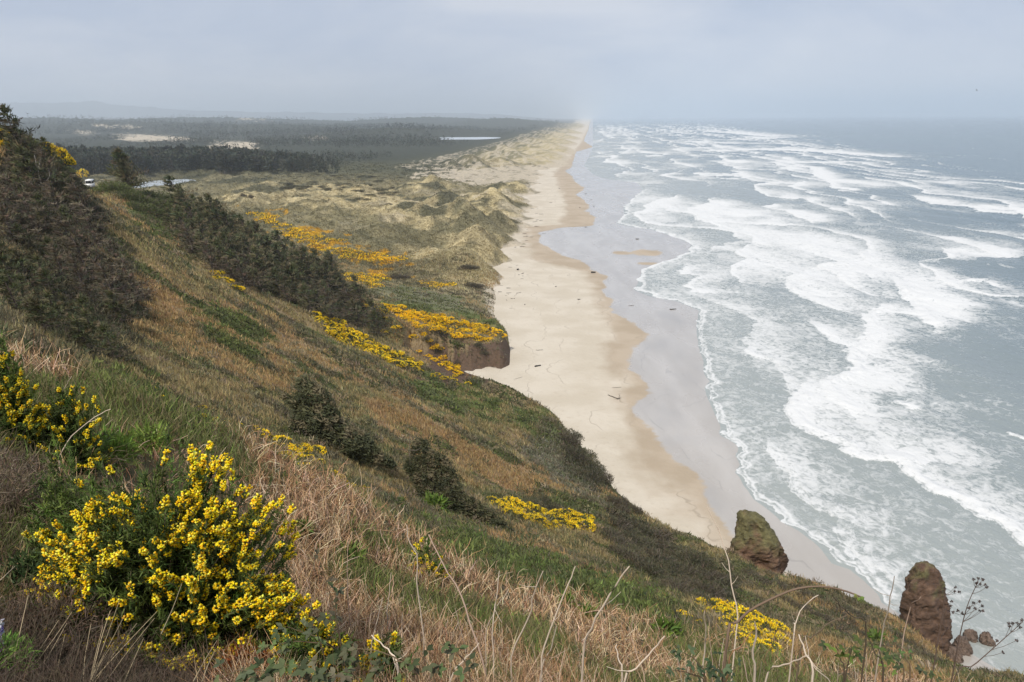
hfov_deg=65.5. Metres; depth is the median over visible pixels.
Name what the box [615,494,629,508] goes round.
twiggy shrub
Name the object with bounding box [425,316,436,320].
gorse bush
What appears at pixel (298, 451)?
gorse bush
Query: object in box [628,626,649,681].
dry stalk
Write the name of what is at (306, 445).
gorse bush
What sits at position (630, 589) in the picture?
hillside scrub
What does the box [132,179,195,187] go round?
pond water
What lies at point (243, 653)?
dead fern
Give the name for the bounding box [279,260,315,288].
windswept conifer
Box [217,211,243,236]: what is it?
windswept conifer
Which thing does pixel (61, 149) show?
gorse bush
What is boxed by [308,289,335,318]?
windswept conifer
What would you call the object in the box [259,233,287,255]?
windswept conifer
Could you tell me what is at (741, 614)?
gorse bush
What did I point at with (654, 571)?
dark shrub
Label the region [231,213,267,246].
windswept conifer
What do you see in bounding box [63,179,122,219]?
windswept conifer
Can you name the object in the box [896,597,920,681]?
dry stalk
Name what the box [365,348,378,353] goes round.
gorse bush
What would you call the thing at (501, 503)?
gorse bush
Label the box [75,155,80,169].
forest pine
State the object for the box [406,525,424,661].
dry stalk
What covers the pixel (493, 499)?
gorse bush
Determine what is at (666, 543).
dark shrub
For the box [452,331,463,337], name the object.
gorse bush
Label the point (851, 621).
twiggy shrub
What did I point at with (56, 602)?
dead gorse bush
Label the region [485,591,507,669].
dry stalk
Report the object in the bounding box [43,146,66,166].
windswept conifer
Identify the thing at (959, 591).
seed head plant
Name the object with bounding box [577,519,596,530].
gorse bush
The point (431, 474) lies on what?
windswept conifer
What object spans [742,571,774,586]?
twiggy shrub
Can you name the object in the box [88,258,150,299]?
windswept conifer
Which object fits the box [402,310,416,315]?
gorse bush
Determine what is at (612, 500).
twiggy shrub
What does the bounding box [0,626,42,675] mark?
green fern
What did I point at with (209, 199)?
windswept conifer
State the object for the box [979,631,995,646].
boulder
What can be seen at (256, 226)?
windswept conifer
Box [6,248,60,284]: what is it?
windswept conifer
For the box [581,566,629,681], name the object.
dry stalk
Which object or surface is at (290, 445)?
gorse bush
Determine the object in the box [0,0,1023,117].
sky
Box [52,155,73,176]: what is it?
windswept conifer
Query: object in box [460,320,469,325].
gorse bush
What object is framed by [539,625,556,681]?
dry stalk
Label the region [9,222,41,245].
windswept conifer
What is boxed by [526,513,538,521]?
gorse bush
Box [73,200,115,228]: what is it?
windswept conifer
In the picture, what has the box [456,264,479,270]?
bare shrub
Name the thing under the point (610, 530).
dark shrub
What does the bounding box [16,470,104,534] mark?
green shrubby plant
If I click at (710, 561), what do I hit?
dark shrub
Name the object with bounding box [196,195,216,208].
windswept conifer
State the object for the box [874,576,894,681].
dry stalk
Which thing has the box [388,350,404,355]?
gorse bush
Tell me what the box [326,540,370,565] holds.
green clump
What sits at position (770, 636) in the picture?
gorse bush
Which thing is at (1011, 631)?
seed head plant
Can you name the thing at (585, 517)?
gorse bush
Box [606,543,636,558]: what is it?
dark shrub
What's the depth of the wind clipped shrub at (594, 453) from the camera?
202.83 m
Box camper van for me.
[85,179,94,187]
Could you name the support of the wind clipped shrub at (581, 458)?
on the hillside
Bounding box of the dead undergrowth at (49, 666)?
[0,403,260,681]
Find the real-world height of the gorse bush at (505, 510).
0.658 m
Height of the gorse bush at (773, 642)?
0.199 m
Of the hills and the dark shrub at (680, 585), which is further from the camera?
the hills
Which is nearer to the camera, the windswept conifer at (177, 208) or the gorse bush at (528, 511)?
the gorse bush at (528, 511)
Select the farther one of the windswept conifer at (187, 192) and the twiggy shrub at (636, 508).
the windswept conifer at (187, 192)
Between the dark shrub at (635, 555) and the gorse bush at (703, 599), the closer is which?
the gorse bush at (703, 599)
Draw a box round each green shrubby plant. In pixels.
[0,540,54,603]
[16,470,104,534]
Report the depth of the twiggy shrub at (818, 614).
96.72 m
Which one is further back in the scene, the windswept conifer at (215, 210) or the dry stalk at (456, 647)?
the windswept conifer at (215, 210)
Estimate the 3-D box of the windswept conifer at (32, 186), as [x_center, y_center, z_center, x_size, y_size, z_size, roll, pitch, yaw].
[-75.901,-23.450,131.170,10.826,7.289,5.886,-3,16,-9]
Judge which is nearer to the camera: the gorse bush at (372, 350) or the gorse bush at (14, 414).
the gorse bush at (14, 414)
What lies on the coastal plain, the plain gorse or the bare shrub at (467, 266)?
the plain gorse
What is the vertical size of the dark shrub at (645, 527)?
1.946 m
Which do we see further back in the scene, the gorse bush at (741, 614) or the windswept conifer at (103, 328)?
the windswept conifer at (103, 328)
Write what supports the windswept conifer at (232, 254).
on the hillside
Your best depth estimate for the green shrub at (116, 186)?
251.15 m
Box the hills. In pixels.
[0,100,578,120]
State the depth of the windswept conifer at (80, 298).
60.39 m
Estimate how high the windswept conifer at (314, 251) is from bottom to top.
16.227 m
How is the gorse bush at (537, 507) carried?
on the hillside
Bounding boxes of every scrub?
[0,129,1023,681]
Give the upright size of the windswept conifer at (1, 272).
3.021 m
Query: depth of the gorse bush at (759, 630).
29.66 m
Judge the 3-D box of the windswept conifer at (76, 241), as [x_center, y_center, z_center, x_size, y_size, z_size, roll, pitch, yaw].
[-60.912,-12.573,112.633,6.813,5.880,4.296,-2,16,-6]
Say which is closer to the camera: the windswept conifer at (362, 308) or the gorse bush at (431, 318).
the windswept conifer at (362, 308)
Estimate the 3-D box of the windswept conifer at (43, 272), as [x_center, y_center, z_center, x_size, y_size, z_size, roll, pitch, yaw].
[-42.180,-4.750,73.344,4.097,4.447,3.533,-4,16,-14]
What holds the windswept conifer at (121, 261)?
on the hillside
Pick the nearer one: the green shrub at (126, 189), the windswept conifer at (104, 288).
the windswept conifer at (104, 288)
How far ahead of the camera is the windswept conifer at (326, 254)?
337.43 m
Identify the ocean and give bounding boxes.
[584,115,1023,674]
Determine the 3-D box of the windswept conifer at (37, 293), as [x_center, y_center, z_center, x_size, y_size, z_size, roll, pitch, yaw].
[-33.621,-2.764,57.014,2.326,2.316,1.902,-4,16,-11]
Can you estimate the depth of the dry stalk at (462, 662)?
5.01 m
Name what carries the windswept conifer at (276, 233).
on the hillside
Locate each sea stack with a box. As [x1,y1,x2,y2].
[728,509,788,574]
[899,561,952,654]
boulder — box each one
[945,646,963,662]
[952,635,972,655]
[962,628,977,642]
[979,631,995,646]
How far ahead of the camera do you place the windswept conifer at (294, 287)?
204.18 m
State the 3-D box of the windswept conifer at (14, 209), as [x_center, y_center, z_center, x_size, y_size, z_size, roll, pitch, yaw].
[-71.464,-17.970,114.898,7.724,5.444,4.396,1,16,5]
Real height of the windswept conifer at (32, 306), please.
2.285 m
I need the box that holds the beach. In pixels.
[465,118,999,671]
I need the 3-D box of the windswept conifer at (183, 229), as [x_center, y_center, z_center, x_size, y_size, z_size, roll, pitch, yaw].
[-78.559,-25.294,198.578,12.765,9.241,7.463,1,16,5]
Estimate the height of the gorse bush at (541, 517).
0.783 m
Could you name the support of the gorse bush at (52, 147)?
on the hillside
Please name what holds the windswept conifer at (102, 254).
on the hillside
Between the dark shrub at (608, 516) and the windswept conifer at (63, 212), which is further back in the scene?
the dark shrub at (608, 516)
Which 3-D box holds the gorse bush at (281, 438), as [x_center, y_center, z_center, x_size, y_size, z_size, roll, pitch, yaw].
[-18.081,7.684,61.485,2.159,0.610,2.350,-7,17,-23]
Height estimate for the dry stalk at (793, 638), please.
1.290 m
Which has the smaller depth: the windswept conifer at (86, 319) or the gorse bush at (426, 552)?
the gorse bush at (426, 552)
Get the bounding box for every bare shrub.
[387,273,410,278]
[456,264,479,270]
[462,282,485,287]
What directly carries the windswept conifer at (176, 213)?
on the hillside
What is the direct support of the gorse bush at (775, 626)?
on the hillside
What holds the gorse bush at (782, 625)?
on the hillside
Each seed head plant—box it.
[931,586,960,681]
[951,577,988,681]
[953,618,1022,681]
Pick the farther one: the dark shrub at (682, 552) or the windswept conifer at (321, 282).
the windswept conifer at (321, 282)
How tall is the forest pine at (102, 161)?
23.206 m
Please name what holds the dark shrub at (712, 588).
on the hillside
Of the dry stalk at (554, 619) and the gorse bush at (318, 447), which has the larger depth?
the gorse bush at (318, 447)
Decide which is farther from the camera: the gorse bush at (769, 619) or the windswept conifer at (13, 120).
the windswept conifer at (13, 120)
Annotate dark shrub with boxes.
[522,495,544,507]
[530,491,550,503]
[542,501,558,509]
[598,525,623,537]
[604,513,618,526]
[605,533,635,547]
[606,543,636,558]
[608,516,635,531]
[619,543,649,558]
[626,552,648,566]
[633,546,676,562]
[634,522,652,535]
[635,560,661,577]
[645,564,675,580]
[648,524,675,541]
[652,538,686,553]
[652,577,695,594]
[653,574,679,583]
[663,543,698,555]
[672,547,715,563]
[674,575,703,586]
[677,589,711,600]
[693,580,732,598]
[697,558,717,571]
[707,574,745,592]
[718,586,739,602]
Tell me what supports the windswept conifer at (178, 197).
on the hillside
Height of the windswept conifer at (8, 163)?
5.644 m
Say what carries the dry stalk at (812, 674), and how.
on the hillside
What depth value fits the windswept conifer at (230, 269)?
186.94 m
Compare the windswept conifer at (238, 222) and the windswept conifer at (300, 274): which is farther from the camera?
the windswept conifer at (238, 222)
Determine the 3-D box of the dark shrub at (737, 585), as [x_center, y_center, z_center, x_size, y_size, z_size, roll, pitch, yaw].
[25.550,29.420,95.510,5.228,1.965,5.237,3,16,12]
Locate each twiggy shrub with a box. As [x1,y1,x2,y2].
[603,495,621,505]
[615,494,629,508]
[624,503,643,514]
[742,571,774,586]
[764,570,780,577]
[774,579,789,590]
[779,596,796,604]
[787,601,813,612]
[789,582,808,590]
[796,591,818,598]
[810,610,831,620]
[824,622,853,634]
[829,605,852,620]
[839,615,858,627]
[842,605,864,619]
[855,629,864,636]
[856,611,873,623]
[893,630,908,642]
[915,641,929,652]
[916,650,941,661]
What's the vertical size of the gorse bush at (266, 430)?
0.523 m
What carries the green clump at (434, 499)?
on the hillside
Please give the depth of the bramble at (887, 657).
4.63 m
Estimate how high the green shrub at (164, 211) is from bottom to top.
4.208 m
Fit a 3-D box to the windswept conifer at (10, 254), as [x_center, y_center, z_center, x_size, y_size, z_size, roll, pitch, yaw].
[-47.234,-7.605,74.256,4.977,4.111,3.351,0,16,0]
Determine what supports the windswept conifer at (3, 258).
on the hillside
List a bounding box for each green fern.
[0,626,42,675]
[91,424,144,467]
[126,414,174,458]
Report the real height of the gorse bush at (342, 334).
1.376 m
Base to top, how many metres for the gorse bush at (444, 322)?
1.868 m
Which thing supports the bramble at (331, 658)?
on the hillside
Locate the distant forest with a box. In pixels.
[5,114,560,172]
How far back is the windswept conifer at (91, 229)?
129.15 m
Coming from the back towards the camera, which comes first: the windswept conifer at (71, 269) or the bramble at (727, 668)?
the windswept conifer at (71, 269)
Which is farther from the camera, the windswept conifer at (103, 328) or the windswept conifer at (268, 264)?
the windswept conifer at (268, 264)
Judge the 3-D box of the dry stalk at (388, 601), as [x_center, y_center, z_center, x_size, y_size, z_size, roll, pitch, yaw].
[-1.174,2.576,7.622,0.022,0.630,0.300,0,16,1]
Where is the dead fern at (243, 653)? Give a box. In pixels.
[205,632,279,681]
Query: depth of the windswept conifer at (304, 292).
196.52 m
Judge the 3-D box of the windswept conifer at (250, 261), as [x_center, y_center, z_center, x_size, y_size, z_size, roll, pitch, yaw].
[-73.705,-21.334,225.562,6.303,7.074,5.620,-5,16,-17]
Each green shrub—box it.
[95,180,134,191]
[114,189,148,201]
[115,185,136,192]
[123,200,144,210]
[124,192,157,204]
[129,202,163,214]
[136,189,158,198]
[141,197,161,206]
[142,190,168,199]
[145,203,165,214]
[151,197,174,209]
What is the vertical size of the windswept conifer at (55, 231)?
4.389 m
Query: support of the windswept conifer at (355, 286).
on the hillside
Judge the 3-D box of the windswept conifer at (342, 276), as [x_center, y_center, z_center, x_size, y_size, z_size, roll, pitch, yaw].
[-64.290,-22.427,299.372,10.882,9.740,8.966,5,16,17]
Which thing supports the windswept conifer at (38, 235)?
on the hillside
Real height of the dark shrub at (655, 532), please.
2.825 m
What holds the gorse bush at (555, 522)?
on the hillside
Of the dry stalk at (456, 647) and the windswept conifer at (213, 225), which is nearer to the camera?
the dry stalk at (456, 647)
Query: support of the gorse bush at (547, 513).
on the hillside
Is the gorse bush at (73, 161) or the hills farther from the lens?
the hills
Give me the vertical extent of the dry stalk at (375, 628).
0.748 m
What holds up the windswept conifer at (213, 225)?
on the hillside
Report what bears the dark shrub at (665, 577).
on the hillside
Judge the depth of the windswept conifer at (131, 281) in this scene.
117.03 m
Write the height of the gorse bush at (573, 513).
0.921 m
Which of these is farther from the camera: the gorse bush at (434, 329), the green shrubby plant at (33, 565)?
the gorse bush at (434, 329)
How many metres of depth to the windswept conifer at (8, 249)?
79.90 m
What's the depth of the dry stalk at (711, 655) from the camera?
8.02 m
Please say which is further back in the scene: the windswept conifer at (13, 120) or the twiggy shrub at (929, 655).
the windswept conifer at (13, 120)
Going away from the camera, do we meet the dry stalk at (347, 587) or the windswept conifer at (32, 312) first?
the dry stalk at (347, 587)
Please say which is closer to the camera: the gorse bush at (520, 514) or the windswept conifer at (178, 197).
the gorse bush at (520, 514)
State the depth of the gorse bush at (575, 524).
98.89 m
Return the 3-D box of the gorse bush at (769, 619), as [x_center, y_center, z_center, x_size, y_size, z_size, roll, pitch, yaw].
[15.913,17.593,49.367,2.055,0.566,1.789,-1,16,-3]
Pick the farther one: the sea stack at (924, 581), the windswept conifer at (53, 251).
the sea stack at (924, 581)
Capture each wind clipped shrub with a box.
[558,432,581,447]
[561,444,586,459]
[566,448,590,465]
[567,428,584,442]
[575,459,601,475]
[575,465,605,486]
[580,453,599,468]
[586,449,598,460]
[595,461,608,474]
[596,468,614,484]
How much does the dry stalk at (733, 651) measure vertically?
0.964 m
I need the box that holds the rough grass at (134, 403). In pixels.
[0,333,963,681]
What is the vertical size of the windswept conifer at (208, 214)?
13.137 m
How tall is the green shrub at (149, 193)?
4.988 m
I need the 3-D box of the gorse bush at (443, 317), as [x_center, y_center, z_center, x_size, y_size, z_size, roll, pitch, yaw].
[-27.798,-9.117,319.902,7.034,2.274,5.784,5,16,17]
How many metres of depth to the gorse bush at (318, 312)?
196.65 m
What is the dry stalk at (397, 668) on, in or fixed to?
on the hillside
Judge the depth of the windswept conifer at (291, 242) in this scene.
289.66 m
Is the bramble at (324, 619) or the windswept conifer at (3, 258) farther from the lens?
the windswept conifer at (3, 258)
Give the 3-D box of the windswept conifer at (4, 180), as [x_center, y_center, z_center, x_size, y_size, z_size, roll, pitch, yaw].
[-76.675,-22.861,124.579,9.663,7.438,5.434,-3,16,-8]
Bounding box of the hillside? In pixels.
[0,139,1023,681]
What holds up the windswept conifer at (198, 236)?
on the hillside
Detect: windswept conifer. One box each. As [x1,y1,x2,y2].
[0,103,40,147]
[0,165,27,180]
[0,172,60,212]
[0,174,33,199]
[0,180,32,204]
[0,182,42,210]
[0,183,44,219]
[0,199,40,227]
[0,199,42,240]
[0,242,19,254]
[0,245,41,281]
[0,252,28,270]
[0,268,33,294]
[0,274,33,315]
[1,132,26,155]
[2,155,40,179]
[2,268,31,295]
[5,247,36,269]
[6,139,68,186]
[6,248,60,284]
[9,125,33,146]
[9,165,37,198]
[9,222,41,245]
[12,279,45,309]
[13,273,47,299]
[14,197,53,229]
[17,295,80,332]
[21,176,85,214]
[23,247,66,277]
[26,298,67,318]
[27,144,41,159]
[27,146,83,185]
[27,191,62,225]
[30,227,68,250]
[30,252,64,288]
[31,287,57,306]
[32,177,69,200]
[33,266,78,305]
[38,137,60,154]
[38,236,73,265]
[40,289,78,320]
[42,180,92,219]
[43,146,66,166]
[43,241,89,277]
[46,307,75,334]
[49,212,115,256]
[50,222,64,241]
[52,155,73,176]
[52,204,89,236]
[56,170,89,201]
[57,292,81,317]
[61,233,112,265]
[61,250,115,291]
[62,216,105,246]
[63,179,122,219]
[63,234,123,278]
[64,186,102,208]
[64,311,94,338]
[66,314,119,354]
[71,293,116,330]
[72,216,101,239]
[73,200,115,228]
[78,215,115,242]
[79,280,108,301]
[79,307,120,342]
[83,254,132,290]
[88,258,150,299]
[89,243,130,275]
[92,322,139,360]
[94,332,119,354]
[97,280,134,308]
[102,289,146,322]
[103,146,152,189]
[103,236,141,267]
[106,263,138,286]
[111,275,155,301]
[114,254,162,287]
[118,292,151,316]
[123,273,157,296]
[160,174,200,206]
[161,207,179,226]
[168,204,202,230]
[168,211,203,245]
[171,188,201,218]
[173,221,215,253]
[174,186,203,215]
[185,219,214,239]
[190,191,207,210]
[190,214,218,243]
[192,211,219,232]
[192,232,222,263]
[193,237,208,256]
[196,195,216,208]
[198,238,231,269]
[201,208,234,238]
[202,193,232,223]
[204,231,243,256]
[207,220,238,251]
[208,237,240,270]
[209,207,238,234]
[211,197,236,227]
[216,220,235,237]
[216,227,245,248]
[216,230,243,258]
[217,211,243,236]
[221,254,250,278]
[222,250,253,282]
[227,240,249,256]
[229,210,261,232]
[229,256,271,286]
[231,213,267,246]
[234,224,284,256]
[234,232,275,263]
[237,250,273,280]
[244,253,259,271]
[249,244,279,277]
[249,267,274,290]
[252,219,287,250]
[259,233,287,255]
[259,248,280,268]
[260,234,295,264]
[260,255,287,281]
[263,270,277,289]
[264,266,298,296]
[268,243,305,273]
[269,229,310,259]
[270,264,297,282]
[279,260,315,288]
[279,282,298,302]
[279,374,399,470]
[284,262,320,290]
[286,240,310,264]
[289,282,310,305]
[291,249,310,270]
[292,283,327,312]
[294,260,313,282]
[296,245,326,278]
[306,247,348,272]
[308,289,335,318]
[309,262,340,295]
[317,265,350,301]
[317,279,342,304]
[317,287,359,318]
[319,259,344,286]
[322,249,350,282]
[332,270,350,288]
[332,295,346,312]
[332,303,350,318]
[333,272,361,298]
[337,286,380,316]
[341,299,380,326]
[347,273,379,302]
[355,300,378,325]
[366,297,396,328]
[366,308,391,336]
[397,433,514,532]
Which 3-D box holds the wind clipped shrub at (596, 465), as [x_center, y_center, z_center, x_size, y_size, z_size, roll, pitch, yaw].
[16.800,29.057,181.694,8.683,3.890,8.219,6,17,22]
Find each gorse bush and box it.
[0,330,54,449]
[0,437,68,533]
[0,574,126,657]
[15,420,337,675]
[16,436,131,566]
[32,381,116,474]
[40,142,59,152]
[57,147,70,158]
[60,151,71,162]
[64,157,76,165]
[76,168,89,177]
[255,428,270,437]
[264,611,365,681]
[275,435,291,443]
[282,443,296,447]
[286,447,304,457]
[290,454,309,463]
[295,443,312,453]
[311,311,321,316]
[311,445,326,453]
[314,316,323,319]
[325,329,337,334]
[337,326,347,331]
[338,331,348,337]
[348,330,362,335]
[356,628,421,681]
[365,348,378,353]
[375,344,387,349]
[386,352,397,356]
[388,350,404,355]
[391,308,401,311]
[391,360,404,365]
[396,310,411,315]
[397,304,406,308]
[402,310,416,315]
[406,360,415,365]
[407,535,450,580]
[414,361,423,366]
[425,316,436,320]
[429,326,439,330]
[434,320,447,324]
[439,315,449,320]
[441,361,453,366]
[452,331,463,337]
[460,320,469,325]
[473,336,485,340]
[487,496,498,502]
[491,500,509,508]
[501,507,517,516]
[503,495,521,506]
[513,501,526,507]
[513,511,527,520]
[522,508,534,513]
[523,500,535,508]
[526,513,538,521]
[527,504,545,513]
[531,514,548,523]
[537,512,557,522]
[540,520,553,528]
[544,520,561,529]
[549,508,571,518]
[558,508,578,519]
[559,520,573,528]
[569,520,580,528]
[576,514,593,524]
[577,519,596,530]
[695,596,719,607]
[704,597,731,609]
[706,604,735,617]
[722,624,749,632]
[723,618,747,626]
[725,600,743,611]
[729,611,755,620]
[730,631,747,638]
[731,605,751,614]
[738,625,763,637]
[740,637,765,645]
[746,617,774,630]
[748,640,773,651]
[758,621,782,633]
[760,638,782,652]
[761,616,777,621]
[761,632,791,645]
[771,620,791,634]
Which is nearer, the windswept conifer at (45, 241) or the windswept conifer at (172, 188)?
the windswept conifer at (45, 241)
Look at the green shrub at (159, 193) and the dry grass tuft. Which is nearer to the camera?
the dry grass tuft
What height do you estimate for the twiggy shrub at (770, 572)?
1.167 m
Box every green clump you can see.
[291,516,316,539]
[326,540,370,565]
[421,489,456,513]
[555,589,581,606]
[575,600,600,618]
[648,612,685,639]
[867,624,887,641]
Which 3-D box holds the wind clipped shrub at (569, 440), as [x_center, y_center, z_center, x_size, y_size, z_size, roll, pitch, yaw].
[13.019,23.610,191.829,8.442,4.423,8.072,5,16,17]
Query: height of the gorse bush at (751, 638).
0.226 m
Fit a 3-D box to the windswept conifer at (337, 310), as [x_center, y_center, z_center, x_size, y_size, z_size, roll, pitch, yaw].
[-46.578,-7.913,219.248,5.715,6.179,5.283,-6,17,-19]
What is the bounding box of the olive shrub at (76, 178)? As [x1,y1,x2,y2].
[70,175,83,181]
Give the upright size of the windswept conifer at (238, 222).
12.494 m
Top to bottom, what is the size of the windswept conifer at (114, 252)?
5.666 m
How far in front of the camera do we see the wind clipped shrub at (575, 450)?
185.04 m
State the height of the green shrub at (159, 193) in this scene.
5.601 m
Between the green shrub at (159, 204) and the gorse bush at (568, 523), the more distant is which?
the green shrub at (159, 204)
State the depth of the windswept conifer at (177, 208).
232.77 m
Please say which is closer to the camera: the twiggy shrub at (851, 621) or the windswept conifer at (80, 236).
the twiggy shrub at (851, 621)
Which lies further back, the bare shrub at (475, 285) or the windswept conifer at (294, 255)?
the bare shrub at (475, 285)
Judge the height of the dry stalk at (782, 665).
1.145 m
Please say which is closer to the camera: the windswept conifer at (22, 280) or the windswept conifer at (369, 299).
the windswept conifer at (22, 280)
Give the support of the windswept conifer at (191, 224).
on the hillside
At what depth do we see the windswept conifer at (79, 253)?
110.62 m
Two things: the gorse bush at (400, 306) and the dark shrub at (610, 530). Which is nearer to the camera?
the dark shrub at (610, 530)
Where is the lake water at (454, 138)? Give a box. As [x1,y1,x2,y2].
[440,137,499,139]
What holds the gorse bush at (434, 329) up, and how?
on the hillside
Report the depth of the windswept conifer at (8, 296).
48.35 m
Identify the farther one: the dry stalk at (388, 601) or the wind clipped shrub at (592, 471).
the wind clipped shrub at (592, 471)
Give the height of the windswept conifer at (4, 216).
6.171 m
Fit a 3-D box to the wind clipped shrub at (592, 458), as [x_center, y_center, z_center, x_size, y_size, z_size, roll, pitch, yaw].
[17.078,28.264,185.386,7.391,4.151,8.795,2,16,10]
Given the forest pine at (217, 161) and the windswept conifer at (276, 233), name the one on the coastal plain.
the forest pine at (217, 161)
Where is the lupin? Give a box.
[0,619,3,661]
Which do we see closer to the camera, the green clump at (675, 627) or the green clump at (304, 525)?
the green clump at (304, 525)
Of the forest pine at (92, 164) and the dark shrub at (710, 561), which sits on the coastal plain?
the forest pine at (92, 164)
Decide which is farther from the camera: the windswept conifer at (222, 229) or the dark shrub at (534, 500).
the windswept conifer at (222, 229)
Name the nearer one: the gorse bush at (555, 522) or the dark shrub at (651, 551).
the gorse bush at (555, 522)
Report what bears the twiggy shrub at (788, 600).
on the hillside
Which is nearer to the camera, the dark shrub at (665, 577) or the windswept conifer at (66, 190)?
the dark shrub at (665, 577)
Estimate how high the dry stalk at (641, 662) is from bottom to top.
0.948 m
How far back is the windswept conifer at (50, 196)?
139.30 m
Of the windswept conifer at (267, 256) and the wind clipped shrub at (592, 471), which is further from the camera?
the windswept conifer at (267, 256)
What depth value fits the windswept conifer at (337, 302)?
273.24 m
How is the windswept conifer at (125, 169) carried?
on the hillside
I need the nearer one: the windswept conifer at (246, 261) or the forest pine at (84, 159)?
the windswept conifer at (246, 261)
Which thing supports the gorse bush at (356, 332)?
on the hillside
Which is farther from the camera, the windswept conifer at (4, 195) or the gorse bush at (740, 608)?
the windswept conifer at (4, 195)
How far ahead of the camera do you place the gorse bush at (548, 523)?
91.43 m
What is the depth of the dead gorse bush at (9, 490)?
7.21 m
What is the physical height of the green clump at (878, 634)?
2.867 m
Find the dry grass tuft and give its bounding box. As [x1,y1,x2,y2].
[14,584,216,681]
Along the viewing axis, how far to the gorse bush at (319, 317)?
194.97 m
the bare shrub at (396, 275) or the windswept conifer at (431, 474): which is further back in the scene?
the bare shrub at (396, 275)
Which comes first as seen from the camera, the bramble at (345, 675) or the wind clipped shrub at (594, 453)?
the bramble at (345, 675)
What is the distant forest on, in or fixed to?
on the coastal plain
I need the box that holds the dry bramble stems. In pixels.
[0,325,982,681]
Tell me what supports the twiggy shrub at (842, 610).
on the hillside
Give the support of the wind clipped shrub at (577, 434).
on the hillside
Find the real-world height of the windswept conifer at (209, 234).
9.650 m
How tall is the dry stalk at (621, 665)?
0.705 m
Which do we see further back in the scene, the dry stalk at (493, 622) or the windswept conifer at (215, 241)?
the windswept conifer at (215, 241)
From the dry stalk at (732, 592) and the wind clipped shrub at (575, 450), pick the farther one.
the wind clipped shrub at (575, 450)
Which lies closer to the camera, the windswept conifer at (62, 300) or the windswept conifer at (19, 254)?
the windswept conifer at (62, 300)
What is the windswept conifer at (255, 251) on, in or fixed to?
on the hillside
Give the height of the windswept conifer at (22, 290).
2.846 m
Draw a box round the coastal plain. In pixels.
[1,116,584,277]
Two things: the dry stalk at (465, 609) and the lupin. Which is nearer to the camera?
the lupin
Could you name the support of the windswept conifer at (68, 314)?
on the hillside
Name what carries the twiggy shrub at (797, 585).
on the hillside
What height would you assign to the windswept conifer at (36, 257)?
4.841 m
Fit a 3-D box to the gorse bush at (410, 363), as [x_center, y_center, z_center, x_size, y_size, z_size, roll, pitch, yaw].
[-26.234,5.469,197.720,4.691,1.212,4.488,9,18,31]
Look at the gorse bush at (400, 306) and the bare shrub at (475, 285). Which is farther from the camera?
the bare shrub at (475, 285)
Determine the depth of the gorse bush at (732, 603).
51.98 m
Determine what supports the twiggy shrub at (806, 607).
on the hillside
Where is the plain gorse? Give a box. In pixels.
[246,211,456,288]
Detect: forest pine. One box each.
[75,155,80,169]
[79,158,90,170]
[81,161,91,174]
[88,158,96,174]
[94,161,103,171]
[99,158,106,171]
[215,155,219,172]
[220,154,229,171]
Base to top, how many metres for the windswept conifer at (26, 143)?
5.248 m
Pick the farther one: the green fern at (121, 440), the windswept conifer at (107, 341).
the windswept conifer at (107, 341)
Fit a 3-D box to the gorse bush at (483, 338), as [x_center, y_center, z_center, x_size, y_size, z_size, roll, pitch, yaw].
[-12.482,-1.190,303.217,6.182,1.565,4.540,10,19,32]
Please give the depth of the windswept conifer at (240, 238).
239.82 m
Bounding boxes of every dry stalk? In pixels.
[59,409,109,467]
[347,547,350,636]
[370,598,385,666]
[371,635,406,674]
[387,576,390,626]
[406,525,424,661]
[428,534,486,678]
[449,623,463,677]
[450,643,478,681]
[452,608,465,655]
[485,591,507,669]
[492,571,501,676]
[510,571,542,681]
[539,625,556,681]
[541,566,575,680]
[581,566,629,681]
[606,636,664,681]
[615,644,622,681]
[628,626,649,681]
[701,610,706,681]
[706,506,737,674]
[706,627,712,681]
[726,631,752,681]
[751,621,756,681]
[765,655,808,681]
[788,595,817,681]
[793,615,846,681]
[798,634,821,681]
[805,636,829,681]
[830,595,866,681]
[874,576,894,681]
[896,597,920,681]
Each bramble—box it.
[213,657,373,681]
[256,618,355,680]
[315,548,358,668]
[338,641,478,681]
[665,644,741,681]
[722,585,864,680]
[818,628,896,681]
[890,635,943,681]
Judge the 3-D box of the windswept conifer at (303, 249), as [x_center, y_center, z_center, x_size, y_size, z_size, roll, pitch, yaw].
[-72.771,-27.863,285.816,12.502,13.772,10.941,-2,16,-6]
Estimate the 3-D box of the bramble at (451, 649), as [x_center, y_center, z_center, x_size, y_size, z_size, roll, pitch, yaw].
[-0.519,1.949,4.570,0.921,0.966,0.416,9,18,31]
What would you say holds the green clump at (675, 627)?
on the hillside
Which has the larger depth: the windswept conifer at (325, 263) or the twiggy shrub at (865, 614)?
the windswept conifer at (325, 263)
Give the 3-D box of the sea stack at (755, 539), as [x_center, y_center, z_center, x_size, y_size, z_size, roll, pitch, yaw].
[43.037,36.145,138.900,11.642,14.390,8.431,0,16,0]
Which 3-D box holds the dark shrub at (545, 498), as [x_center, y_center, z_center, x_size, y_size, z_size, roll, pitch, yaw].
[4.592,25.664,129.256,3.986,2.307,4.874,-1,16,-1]
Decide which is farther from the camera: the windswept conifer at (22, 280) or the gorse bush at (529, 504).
the gorse bush at (529, 504)
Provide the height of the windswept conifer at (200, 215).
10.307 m

